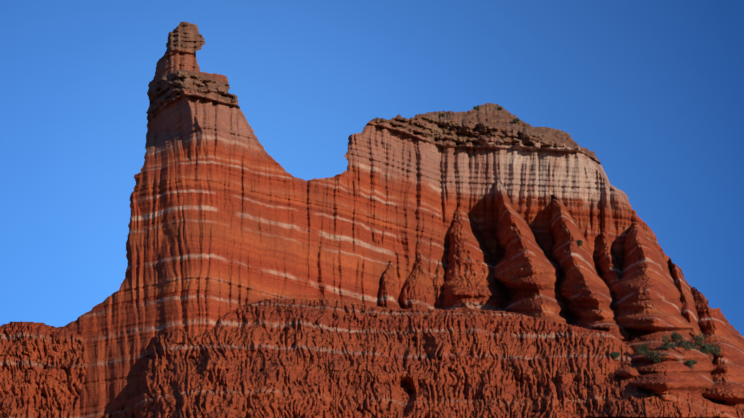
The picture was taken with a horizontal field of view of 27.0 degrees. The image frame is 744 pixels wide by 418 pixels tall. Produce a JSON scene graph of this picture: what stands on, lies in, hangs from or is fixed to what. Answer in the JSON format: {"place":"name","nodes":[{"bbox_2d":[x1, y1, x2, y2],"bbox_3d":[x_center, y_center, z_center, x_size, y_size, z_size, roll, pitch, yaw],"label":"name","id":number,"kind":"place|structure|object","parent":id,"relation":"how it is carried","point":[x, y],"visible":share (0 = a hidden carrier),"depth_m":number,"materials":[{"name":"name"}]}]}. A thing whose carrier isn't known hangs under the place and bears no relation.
{"place":"outdoors","nodes":[
{"label":"outdoors","id":0,"kind":"place"},
{"bbox_2d":[0,0,743,335],"label":"sky","id":1,"kind":"structure","parent":0,"point":[653,88],"materials":[{"name":"blue"}]},
{"bbox_3d":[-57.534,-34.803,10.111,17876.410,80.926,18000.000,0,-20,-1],"label":"terrain","id":2,"kind":"structure","parent":0,"visible":0},
{"bbox_2d":[0,22,743,417],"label":"rock formation","id":3,"kind":"object","parent":2,"relation":"on","point":[430,264],"visible":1,"depth_m":274.71,"materials":[{"name":"red stone"}]},
{"bbox_2d":[576,240,582,246],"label":"shrub","id":4,"kind":"object","parent":3,"relation":"on","point":[579,242],"visible":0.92,"depth_m":302.51,"materials":[{"name":"green plant"}]},
{"bbox_2d":[609,351,620,359],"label":"shrub","id":5,"kind":"object","parent":3,"relation":"on","point":[614,354],"visible":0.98,"depth_m":255.52,"materials":[{"name":"green plant"}]},
{"bbox_2d":[636,344,647,353],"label":"shrub","id":6,"kind":"object","parent":3,"relation":"on","point":[641,349],"visible":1,"depth_m":257.58,"materials":[{"name":"green plant"}]},
{"bbox_2d":[644,349,667,364],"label":"juniper","id":7,"kind":"object","parent":3,"relation":"on","point":[649,356],"visible":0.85,"depth_m":251.67,"materials":[{"name":"green plant"}]},
{"bbox_2d":[660,334,678,352],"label":"juniper","id":8,"kind":"object","parent":3,"relation":"on","point":[666,345],"visible":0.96,"depth_m":256.51,"materials":[{"name":"green plant"}]},
{"bbox_2d":[670,330,682,341],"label":"juniper","id":9,"kind":"object","parent":3,"relation":"on","point":[675,336],"visible":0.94,"depth_m":271.18,"materials":[{"name":"green plant"}]},
{"bbox_2d":[676,338,696,355],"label":"juniper","id":10,"kind":"object","parent":3,"relation":"on","point":[686,345],"visible":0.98,"depth_m":260.05,"materials":[{"name":"green plant"}]},
{"bbox_2d":[683,359,697,370],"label":"juniper","id":11,"kind":"object","parent":3,"relation":"on","point":[690,363],"visible":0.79,"depth_m":259.90,"materials":[{"name":"green plant"}]},
{"bbox_2d":[686,332,705,349],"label":"juniper","id":12,"kind":"object","parent":3,"relation":"on","point":[699,343],"visible":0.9,"depth_m":275.45,"materials":[{"name":"green plant"}]},
{"bbox_2d":[696,343,721,358],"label":"juniper","id":13,"kind":"object","parent":3,"relation":"on","point":[707,348],"visible":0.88,"depth_m":276.70,"materials":[{"name":"green plant"}]}
]}

